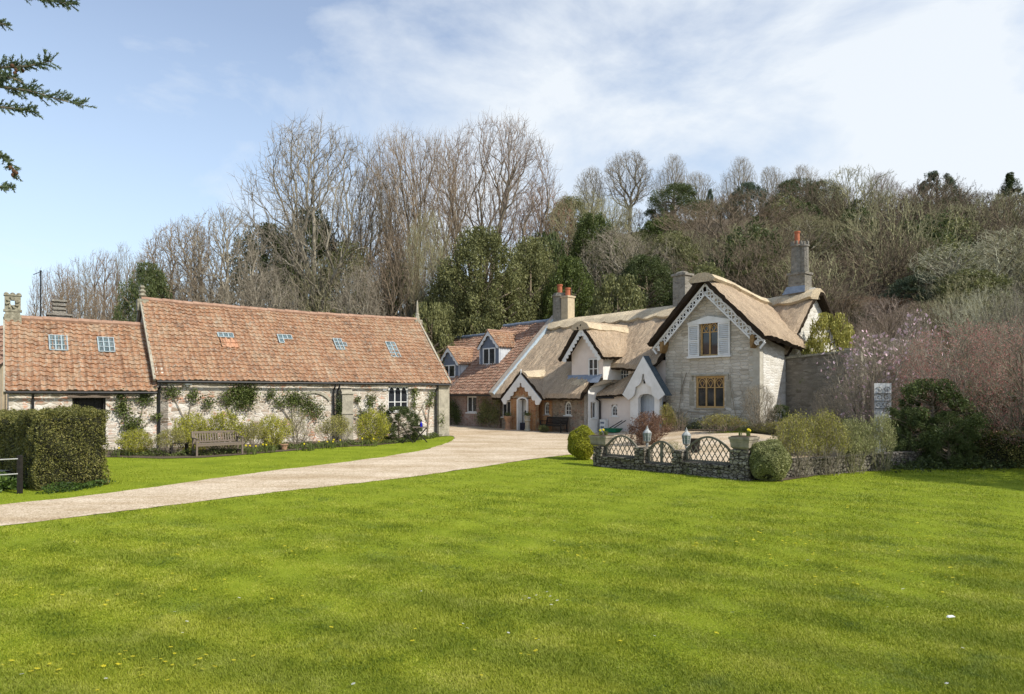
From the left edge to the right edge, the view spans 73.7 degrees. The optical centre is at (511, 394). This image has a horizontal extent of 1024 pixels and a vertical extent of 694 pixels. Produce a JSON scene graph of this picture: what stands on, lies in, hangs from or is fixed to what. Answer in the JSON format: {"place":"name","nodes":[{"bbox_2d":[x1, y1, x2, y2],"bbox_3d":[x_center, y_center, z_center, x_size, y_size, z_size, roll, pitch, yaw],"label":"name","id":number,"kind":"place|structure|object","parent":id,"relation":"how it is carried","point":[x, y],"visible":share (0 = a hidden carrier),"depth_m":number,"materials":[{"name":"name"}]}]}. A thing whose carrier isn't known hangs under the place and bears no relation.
{"place":"outdoors","nodes":[
{"label":"outdoors","id":0,"kind":"place"},
{"bbox_2d":[0,425,863,525],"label":"gravel driveway","id":1,"kind":"structure","parent":0,"point":[468,447],"depth_m":19.53,"materials":[{"name":"beige gravel"}]},
{"bbox_2d":[624,411,672,445],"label":"garden shrub","id":2,"kind":"object","parent":1,"relation":"on","point":[653,423],"visible":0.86,"depth_m":28.49,"materials":[{"name":"brown plant"}]},
{"bbox_2d":[832,353,902,452],"bbox_3d":[12.482,0.406,24.188,2.213,3.864,1.767,0,0,42],"label":"bare bush","id":3,"kind":"object","parent":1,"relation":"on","point":[863,395],"visible":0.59,"depth_m":24.04,"materials":[{"name":"brown plant"}]},
{"bbox_2d":[871,381,890,452],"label":"garden gate","id":4,"kind":"structure","parent":1,"relation":"on","point":[875,390],"depth_m":23.52,"materials":[{"name":"white paint"}]},
{"bbox_2d":[0,436,962,684],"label":"lawn","id":5,"kind":"structure","parent":0,"point":[362,453],"depth_m":21.28,"materials":[{"name":"green plant"}]},
{"bbox_2d":[0,401,111,490],"bbox_3d":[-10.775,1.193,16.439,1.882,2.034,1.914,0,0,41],"label":"clipped hedge","id":6,"kind":"object","parent":5,"relation":"on","point":[57,448],"visible":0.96,"depth_m":15.98,"materials":[{"name":"green plant"}]},
{"bbox_2d":[0,439,451,504],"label":"grass","id":7,"kind":"structure","parent":5,"relation":"on","point":[112,483],"depth_m":19.56,"materials":[{"name":"green plant"}]},
{"bbox_2d":[0,454,1023,693],"bbox_3d":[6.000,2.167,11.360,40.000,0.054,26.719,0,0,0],"label":"lawn","id":8,"kind":"structure","parent":0,"point":[509,473],"depth_m":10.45,"materials":[{"name":"green plant"}]},
{"bbox_2d":[567,425,595,459],"bbox_3d":[2.403,1.646,22.918,1.136,1.272,1.119,0,0,0],"label":"topiary ball","id":9,"kind":"object","parent":8,"relation":"on","point":[579,446],"visible":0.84,"depth_m":22.57,"materials":[{"name":"green plant"}]},
{"bbox_2d":[592,446,757,480],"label":"stone wall","id":10,"kind":"structure","parent":8,"relation":"on","point":[738,467],"depth_m":18.65,"materials":[{"name":"grey stone"}]},
{"bbox_2d":[686,436,731,463],"bbox_3d":[5.260,1.478,18.268,1.352,0.705,0.061,0,0,45],"label":"trellis panel","id":11,"kind":"object","parent":10,"relation":"on","point":[688,448],"visible":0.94,"depth_m":18.26,"materials":[{"name":"grey wood"}]},
{"bbox_2d":[749,438,792,480],"bbox_3d":[6.529,1.672,17.328,1.149,1.178,1.164,0,0,0],"label":"topiary ball","id":12,"kind":"object","parent":8,"relation":"on","point":[770,459],"visible":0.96,"depth_m":17.00,"materials":[{"name":"green plant"}]},
{"bbox_2d":[0,0,1023,325],"label":"sky","id":13,"kind":"structure","parent":0,"point":[184,94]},
{"bbox_2d":[21,218,1023,523],"bbox_3d":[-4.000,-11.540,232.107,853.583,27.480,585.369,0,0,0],"label":"ground","id":14,"kind":"structure","parent":0,"point":[815,284],"depth_m":57.22,"materials":[{"name":"brown soil"}]},
{"bbox_2d":[0,0,96,192],"bbox_3d":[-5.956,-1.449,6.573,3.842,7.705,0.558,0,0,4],"label":"conifer tree","id":15,"kind":"object","parent":14,"relation":"on","point":[4,77],"visible":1,"depth_m":6.46,"materials":[{"name":"green plant"}]},
{"bbox_2d":[27,277,112,319],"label":"bare tree","id":16,"kind":"object","parent":14,"relation":"on","point":[73,300],"visible":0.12,"depth_m":57.61,"materials":[{"name":"brown plant"}]},
{"bbox_2d":[3,270,157,449],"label":"barn annexe","id":17,"kind":"structure","parent":14,"relation":"on","point":[58,356],"depth_m":26.86,"materials":[{"name":"tile"}]},
{"bbox_2d":[111,388,165,440],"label":"climbing plant","id":18,"kind":"object","parent":17,"relation":"attached to","point":[123,406],"visible":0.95,"depth_m":27.02,"materials":[{"name":"green plant"}]},
{"bbox_2d":[79,249,128,320],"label":"bare tree","id":19,"kind":"object","parent":14,"relation":"on","point":[97,276],"visible":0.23,"depth_m":67.69,"materials":[{"name":"brown plant"}]},
{"bbox_2d":[81,282,134,320],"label":"bare tree","id":20,"kind":"object","parent":14,"relation":"on","point":[102,307],"visible":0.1,"depth_m":55.43,"materials":[{"name":"brown plant"}]},
{"bbox_2d":[111,261,172,321],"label":"cedar tree","id":21,"kind":"object","parent":14,"relation":"on","point":[160,283],"visible":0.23,"depth_m":45.37,"materials":[{"name":"green plant"}]},
{"bbox_2d":[123,214,229,303],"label":"bare tree","id":22,"kind":"object","parent":14,"relation":"on","point":[171,258],"visible":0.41,"depth_m":49.16,"materials":[{"name":"brown plant"}]},
{"bbox_2d":[159,203,281,307],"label":"bare tree","id":23,"kind":"object","parent":14,"relation":"on","point":[199,247],"visible":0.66,"depth_m":50.00,"materials":[{"name":"brown plant"}]},
{"bbox_2d":[101,439,397,457],"bbox_3d":[-9.138,2.180,28.101,18.500,0.001,5.574,0,0,-37],"label":"flower bed","id":24,"kind":"object","parent":14,"relation":"on","point":[178,456],"visible":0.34,"depth_m":25.48,"materials":[{"name":"soil"}]},
{"bbox_2d":[115,427,154,453],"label":"garden shrub","id":25,"kind":"object","parent":24,"relation":"on","point":[133,442],"visible":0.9,"depth_m":24.47,"materials":[{"name":"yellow plant"}]},
{"bbox_2d":[139,427,188,455],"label":"garden shrub","id":26,"kind":"object","parent":24,"relation":"on","point":[162,438],"visible":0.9,"depth_m":24.31,"materials":[{"name":"green plant"}]},
{"bbox_2d":[170,411,210,452],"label":"garden shrub","id":27,"kind":"object","parent":24,"relation":"on","point":[190,425],"visible":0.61,"depth_m":25.32,"materials":[{"name":"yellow plant"}]},
{"bbox_2d":[191,430,243,455],"bbox_3d":[-10.619,1.766,24.631,1.640,0.873,0.667,0,0,-40],"label":"garden bench","id":28,"kind":"object","parent":24,"relation":"on","point":[215,442],"visible":0.98,"depth_m":24.69,"materials":[{"name":"brown wood"}]},
{"bbox_2d":[199,408,258,451],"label":"garden shrub","id":29,"kind":"object","parent":24,"relation":"on","point":[219,418],"visible":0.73,"depth_m":25.65,"materials":[{"name":"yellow plant"}]},
{"bbox_2d":[109,432,441,455],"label":"border plants","id":30,"kind":"object","parent":24,"relation":"on","point":[149,452],"visible":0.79,"depth_m":25.83,"materials":[{"name":"green plant"}]},
{"bbox_2d":[259,411,294,448],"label":"garden shrub","id":31,"kind":"object","parent":24,"relation":"on","point":[270,440],"visible":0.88,"depth_m":27.00,"materials":[{"name":"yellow plant"}]},
{"bbox_2d":[312,413,352,445],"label":"garden shrub","id":32,"kind":"object","parent":24,"relation":"on","point":[335,428],"visible":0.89,"depth_m":28.82,"materials":[{"name":"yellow plant"}]},
{"bbox_2d":[353,408,391,442],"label":"garden shrub","id":33,"kind":"object","parent":24,"relation":"on","point":[377,421],"visible":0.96,"depth_m":29.94,"materials":[{"name":"yellow plant"}]},
{"bbox_2d":[373,406,423,440],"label":"garden shrub","id":34,"kind":"object","parent":24,"relation":"on","point":[410,421],"visible":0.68,"depth_m":31.98,"materials":[{"name":"green plant"}]},
{"bbox_2d":[214,263,307,310],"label":"bare tree","id":35,"kind":"object","parent":14,"relation":"on","point":[276,299],"visible":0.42,"depth_m":49.63,"materials":[{"name":"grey plant"}]},
{"bbox_2d":[213,222,309,310],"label":"bare tree","id":36,"kind":"object","parent":14,"relation":"on","point":[263,258],"visible":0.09,"depth_m":62.46,"materials":[{"name":"brown plant"}]},
{"bbox_2d":[136,285,451,447],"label":"stone barn","id":37,"kind":"structure","parent":14,"relation":"on","point":[204,348],"depth_m":31.97,"materials":[{"name":"tile"}]},
{"bbox_2d":[216,384,261,423],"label":"climbing plant","id":38,"kind":"object","parent":37,"relation":"attached to","point":[240,394],"visible":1,"depth_m":29.49,"materials":[{"name":"green plant"}]},
{"bbox_2d":[264,386,330,441],"bbox_3d":[-9.720,0.917,31.006,3.072,2.569,0.286,0,0,-37],"label":"climbing plant","id":39,"kind":"object","parent":37,"relation":"attached to","point":[293,400],"visible":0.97,"depth_m":31.00,"materials":[{"name":"green plant"}]},
{"bbox_2d":[266,207,342,312],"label":"yew tree","id":40,"kind":"object","parent":14,"relation":"on","point":[320,253],"visible":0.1,"depth_m":64.44,"materials":[{"name":"brown plant"}]},
{"bbox_2d":[274,257,365,313],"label":"bare tree","id":41,"kind":"object","parent":14,"relation":"on","point":[308,302],"visible":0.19,"depth_m":59.09,"materials":[{"name":"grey plant"}]},
{"bbox_2d":[225,111,438,314],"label":"bare tree","id":42,"kind":"object","parent":14,"relation":"on","point":[298,239],"visible":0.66,"depth_m":59.50,"materials":[{"name":"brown plant"}]},
{"bbox_2d":[309,240,381,315],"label":"tree","id":43,"kind":"object","parent":14,"relation":"on","point":[361,257],"visible":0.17,"depth_m":60.89,"materials":[{"name":"brown plant"}]},
{"bbox_2d":[326,260,387,315],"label":"bare tree","id":44,"kind":"object","parent":14,"relation":"on","point":[364,304],"visible":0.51,"depth_m":51.43,"materials":[{"name":"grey plant"}]},
{"bbox_2d":[323,165,406,311],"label":"bare tree","id":45,"kind":"object","parent":14,"relation":"on","point":[361,225],"visible":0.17,"depth_m":64.97,"materials":[{"name":"brown plant"}]},
{"bbox_2d":[351,226,433,329],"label":"bare tree","id":46,"kind":"object","parent":14,"relation":"on","point":[390,302],"visible":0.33,"depth_m":58.92,"materials":[{"name":"brown plant"}]},
{"bbox_2d":[364,120,474,315],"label":"bare tree","id":47,"kind":"object","parent":14,"relation":"on","point":[411,190],"visible":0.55,"depth_m":62.69,"materials":[{"name":"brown plant"}]},
{"bbox_2d":[398,204,455,332],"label":"bare tree","id":48,"kind":"object","parent":14,"relation":"on","point":[434,251],"visible":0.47,"depth_m":59.41,"materials":[{"name":"brown plant"}]},
{"bbox_2d":[412,301,454,366],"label":"evergreen bush","id":49,"kind":"object","parent":14,"relation":"on","point":[445,336],"visible":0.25,"depth_m":51.52,"materials":[{"name":"green plant"}]},
{"bbox_2d":[418,264,489,349],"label":"evergreen oak","id":50,"kind":"object","parent":14,"relation":"on","point":[432,289],"visible":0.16,"depth_m":56.77,"materials":[{"name":"green plant"}]},
{"bbox_2d":[449,290,504,339],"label":"evergreen bush","id":51,"kind":"object","parent":14,"relation":"on","point":[485,311],"visible":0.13,"depth_m":55.62,"materials":[{"name":"green plant"}]},
{"bbox_2d":[399,107,562,301],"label":"bare tree","id":52,"kind":"object","parent":14,"relation":"on","point":[504,205],"visible":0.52,"depth_m":67.64,"materials":[{"name":"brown plant"}]},
{"bbox_2d":[427,225,540,354],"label":"evergreen oak","id":53,"kind":"object","parent":14,"relation":"on","point":[476,243],"visible":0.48,"depth_m":56.00,"materials":[{"name":"green plant"}]},
{"bbox_2d":[433,319,548,427],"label":"tiled cottage","id":54,"kind":"structure","parent":14,"relation":"on","point":[477,366],"depth_m":47.64,"materials":[{"name":"tile"}]},
{"bbox_2d":[490,235,563,323],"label":"evergreen oak","id":55,"kind":"object","parent":14,"relation":"on","point":[532,250],"visible":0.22,"depth_m":60.79,"materials":[{"name":"green plant"}]},
{"bbox_2d":[504,184,585,287],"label":"bare tree","id":56,"kind":"object","parent":14,"relation":"on","point":[554,208],"visible":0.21,"depth_m":76.60,"materials":[{"name":"brown plant"}]},
{"bbox_2d":[518,231,576,319],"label":"evergreen bush","id":57,"kind":"object","parent":14,"relation":"on","point":[555,245],"visible":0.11,"depth_m":65.33,"materials":[{"name":"green plant"}]},
{"bbox_2d":[536,255,602,319],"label":"evergreen tree","id":58,"kind":"object","parent":14,"relation":"on","point":[571,268],"visible":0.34,"depth_m":59.22,"materials":[{"name":"green plant"}]},
{"bbox_2d":[573,166,606,214],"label":"bare tree","id":59,"kind":"object","parent":14,"relation":"on","point":[588,183],"visible":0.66,"depth_m":107.34,"materials":[{"name":"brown plant"}]},
{"bbox_2d":[488,271,693,432],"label":"thatched cottage","id":60,"kind":"structure","parent":14,"relation":"on","point":[595,369],"depth_m":39.04,"materials":[{"name":"stone"}]},
{"bbox_2d":[542,187,643,302],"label":"bare tree","id":61,"kind":"object","parent":14,"relation":"on","point":[575,216],"visible":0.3,"depth_m":72.14,"materials":[{"name":"brown plant"}]},
{"bbox_2d":[563,212,625,314],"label":"evergreen tree","id":62,"kind":"object","parent":14,"relation":"on","point":[587,225],"visible":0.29,"depth_m":67.04,"materials":[{"name":"green plant"}]},
{"bbox_2d":[584,272,647,315],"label":"evergreen bush","id":63,"kind":"object","parent":14,"relation":"on","point":[624,294],"visible":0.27,"depth_m":55.48,"materials":[{"name":"green plant"}]},
{"bbox_2d":[601,149,657,232],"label":"bare tree","id":64,"kind":"object","parent":14,"relation":"on","point":[634,178],"visible":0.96,"depth_m":106.92,"materials":[{"name":"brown plant"}]},
{"bbox_2d":[579,224,681,311],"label":"bare tree","id":65,"kind":"object","parent":14,"relation":"on","point":[611,257],"visible":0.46,"depth_m":62.68,"materials":[{"name":"brown plant"}]},
{"bbox_2d":[605,253,672,312],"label":"evergreen tree","id":66,"kind":"object","parent":14,"relation":"on","point":[635,266],"visible":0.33,"depth_m":58.86,"materials":[{"name":"green plant"}]},
{"bbox_2d":[649,154,690,213],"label":"bare tree","id":67,"kind":"object","parent":14,"relation":"on","point":[675,158],"visible":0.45,"depth_m":109.61,"materials":[{"name":"grey plant"}]},
{"bbox_2d":[639,230,703,306],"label":"evergreen bush","id":68,"kind":"object","parent":14,"relation":"on","point":[673,245],"visible":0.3,"depth_m":64.53,"materials":[{"name":"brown plant"}]},
{"bbox_2d":[643,182,709,231],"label":"yew tree","id":69,"kind":"object","parent":14,"relation":"on","point":[683,189],"visible":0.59,"depth_m":88.44,"materials":[{"name":"green plant"}]},
{"bbox_2d":[655,229,719,274],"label":"bare tree","id":70,"kind":"object","parent":14,"relation":"on","point":[690,255],"visible":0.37,"depth_m":64.69,"materials":[{"name":"brown plant"}]},
{"bbox_2d":[674,428,775,432],"bbox_3d":[11.353,1.759,32.884,3.936,0.138,8.666,0,0,-37],"label":"flower bed","id":71,"kind":"object","parent":14,"relation":"on","point":[720,429],"visible":0.23,"depth_m":32.86,"materials":[{"name":"soil"}]},
{"bbox_2d":[740,384,783,432],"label":"bare bush","id":72,"kind":"object","parent":71,"relation":"on","point":[758,405],"visible":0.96,"depth_m":30.42,"materials":[{"name":"brown plant"}]},
{"bbox_2d":[427,164,1023,423],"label":"hillside undergrowth","id":73,"kind":"object","parent":14,"relation":"on","point":[940,219],"visible":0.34,"depth_m":57.92,"materials":[{"name":"brown plant"}]},
{"bbox_2d":[651,186,811,259],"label":"bare tree","id":74,"kind":"object","parent":14,"relation":"on","point":[706,224],"visible":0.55,"depth_m":66.39,"materials":[{"name":"brown plant"}]},
{"bbox_2d":[715,156,757,214],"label":"bare tree","id":75,"kind":"object","parent":14,"relation":"on","point":[738,182],"visible":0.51,"depth_m":111.49,"materials":[{"name":"grey plant"}]},
{"bbox_2d":[647,231,843,428],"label":"gabled stone house","id":76,"kind":"structure","parent":14,"relation":"on","point":[714,337],"depth_m":34.09,"materials":[{"name":"beige stone"}]},
{"bbox_2d":[701,323,717,355],"bbox_3d":[9.918,-2.760,34.155,0.070,1.720,1.060,0,0,-40],"label":"window","id":77,"kind":"structure","parent":76,"relation":"in","point":[709,332],"depth_m":34.15,"materials":[{"name":"wood"}]},
{"bbox_2d":[694,376,725,409],"bbox_3d":[9.890,-0.065,34.076,0.190,1.670,1.780,0,0,-40],"label":"window","id":78,"kind":"structure","parent":76,"relation":"in","point":[709,389],"depth_m":34.15,"materials":[{"name":"wood"}]},
{"bbox_2d":[759,211,858,260],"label":"bare tree","id":79,"kind":"object","parent":14,"relation":"on","point":[819,247],"visible":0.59,"depth_m":62.69,"materials":[{"name":"brown plant"}]},
{"bbox_2d":[785,347,865,430],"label":"garden wall","id":80,"kind":"structure","parent":14,"relation":"on","point":[803,381],"depth_m":32.62,"materials":[{"name":"stone"}]},
{"bbox_2d":[800,312,867,392],"bbox_3d":[15.747,-1.049,33.707,3.310,6.055,3.124,0,0,-29],"label":"ivy bush","id":81,"kind":"object","parent":14,"relation":"on","point":[842,338],"visible":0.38,"depth_m":33.36,"materials":[{"name":"green plant"}]},
{"bbox_2d":[784,450,923,477],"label":"stone wall","id":82,"kind":"structure","parent":14,"relation":"on","point":[908,455],"depth_m":19.02,"materials":[{"name":"grey stone"}]},
{"bbox_2d":[817,330,921,441],"bbox_3d":[13.163,0.115,24.909,2.850,5.032,3.508,0,0,-44],"label":"magnolia tree","id":83,"kind":"object","parent":14,"relation":"on","point":[881,345],"visible":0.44,"depth_m":24.75,"materials":[{"name":"pink plant"}]},
{"bbox_2d":[844,295,932,381],"bbox_3d":[21.980,-1.959,39.736,5.304,7.923,5.914,0,0,8],"label":"bare tree","id":84,"kind":"object","parent":14,"relation":"on","point":[886,329],"visible":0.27,"depth_m":39.68,"materials":[{"name":"brown plant"}]},
{"bbox_2d":[844,335,955,405],"bbox_3d":[15.238,0.005,26.826,3.952,4.763,3.165,0,0,5],"label":"bare tree","id":85,"kind":"object","parent":14,"relation":"on","point":[909,342],"visible":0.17,"depth_m":26.56,"materials":[{"name":"brown plant"}]},
{"bbox_2d":[877,273,959,312],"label":"evergreen bush","id":86,"kind":"object","parent":14,"relation":"on","point":[899,289],"visible":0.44,"depth_m":49.37,"materials":[{"name":"green plant"}]},
{"bbox_2d":[886,309,953,413],"bbox_3d":[16.548,-0.532,28.092,2.128,5.994,2.619,0,0,-24],"label":"magnolia tree","id":87,"kind":"object","parent":14,"relation":"on","point":[912,327],"visible":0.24,"depth_m":27.91,"materials":[{"name":"pink plant"}]},
{"bbox_2d":[880,378,993,468],"bbox_3d":[13.152,0.937,21.226,3.100,2.892,3.126,0,0,37],"label":"evergreen bush","id":88,"kind":"object","parent":14,"relation":"on","point":[977,420],"visible":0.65,"depth_m":20.63,"materials":[{"name":"green plant"}]},
{"bbox_2d":[882,318,1023,456],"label":"budding tree","id":89,"kind":"object","parent":14,"relation":"on","point":[923,354],"visible":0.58,"depth_m":21.97,"materials":[{"name":"brown plant"}]},
{"bbox_2d":[909,240,1015,314],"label":"bare tree","id":90,"kind":"object","parent":14,"relation":"on","point":[953,267],"visible":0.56,"depth_m":47.31,"materials":[{"name":"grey plant"}]},
{"bbox_2d":[913,290,1019,366],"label":"bare tree","id":91,"kind":"object","parent":14,"relation":"on","point":[941,307],"visible":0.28,"depth_m":41.60,"materials":[{"name":"brown plant"}]},
{"bbox_2d":[917,268,1023,336],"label":"evergreen bush","id":92,"kind":"object","parent":14,"relation":"on","point":[1000,281],"visible":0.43,"depth_m":44.68,"materials":[{"name":"green plant"}]},
{"bbox_2d":[918,284,1023,383],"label":"bare tree","id":93,"kind":"object","parent":14,"relation":"on","point":[971,307],"visible":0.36,"depth_m":37.82,"materials":[{"name":"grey plant"}]},
{"bbox_2d":[940,223,1023,306],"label":"bare tree","id":94,"kind":"object","parent":14,"relation":"on","point":[1015,255],"visible":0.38,"depth_m":49.19,"materials":[{"name":"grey plant"}]},
{"bbox_2d":[972,280,1023,425],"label":"bare tree","id":95,"kind":"object","parent":14,"relation":"on","point":[1010,309],"visible":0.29,"depth_m":36.15,"materials":[{"name":"brown plant"}]},
{"bbox_2d":[781,466,1009,480],"bbox_3d":[15.128,2.180,20.323,18.046,0.001,2.615,0,0,-13],"label":"shrub bed","id":96,"kind":"object","parent":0,"point":[787,478],"visible":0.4,"depth_m":17.84,"materials":[{"name":"soil"}]},
{"bbox_2d":[776,410,823,478],"bbox_3d":[7.579,1.529,17.975,1.088,2.337,1.188,0,0,39],"label":"upright shrub","id":97,"kind":"object","parent":96,"relation":"on","point":[802,440],"visible":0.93,"depth_m":17.89,"materials":[{"name":"green plant"}]},
{"bbox_2d":[808,406,851,475],"bbox_3d":[8.561,1.511,18.500,1.178,2.396,1.079,0,0,31],"label":"upright shrub","id":98,"kind":"object","parent":96,"relation":"on","point":[827,424],"visible":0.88,"depth_m":18.32,"materials":[{"name":"green plant"}]},
{"bbox_2d":[831,414,880,473],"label":"upright shrub","id":99,"kind":"object","parent":96,"relation":"on","point":[860,436],"visible":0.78,"depth_m":18.82,"materials":[{"name":"green plant"}]},
{"bbox_2d":[863,413,898,470],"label":"upright shrub","id":100,"kind":"object","parent":96,"relation":"on","point":[886,435],"visible":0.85,"depth_m":19.37,"materials":[{"name":"green plant"}]},
{"bbox_2d":[884,407,941,466],"bbox_3d":[12.315,1.358,21.003,1.659,1.965,1.645,0,0,-31],"label":"evergreen bush","id":101,"kind":"object","parent":96,"relation":"on","point":[908,412],"visible":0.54,"depth_m":20.80,"materials":[{"name":"green plant"}]},
{"bbox_2d":[863,449,1023,472],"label":"border plants","id":102,"kind":"object","parent":96,"relation":"on","point":[918,464],"visible":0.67,"depth_m":19.94,"materials":[{"name":"green plant"}]},
{"bbox_2d":[918,411,978,469],"bbox_3d":[13.051,1.415,20.445,1.581,1.839,1.773,0,0,36],"label":"evergreen bush","id":103,"kind":"object","parent":96,"relation":"on","point":[944,416],"visible":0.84,"depth_m":20.05,"materials":[{"name":"green plant"}]},
{"bbox_2d":[927,316,1023,446],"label":"budding tree","id":104,"kind":"object","parent":96,"relation":"on","point":[1016,390],"visible":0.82,"depth_m":20.44,"materials":[{"name":"brown plant"}]},
{"bbox_2d":[975,428,1023,468],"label":"clipped hedge","id":105,"kind":"object","parent":96,"relation":"on","point":[1004,451],"visible":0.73,"depth_m":20.35,"materials":[{"name":"green plant"}]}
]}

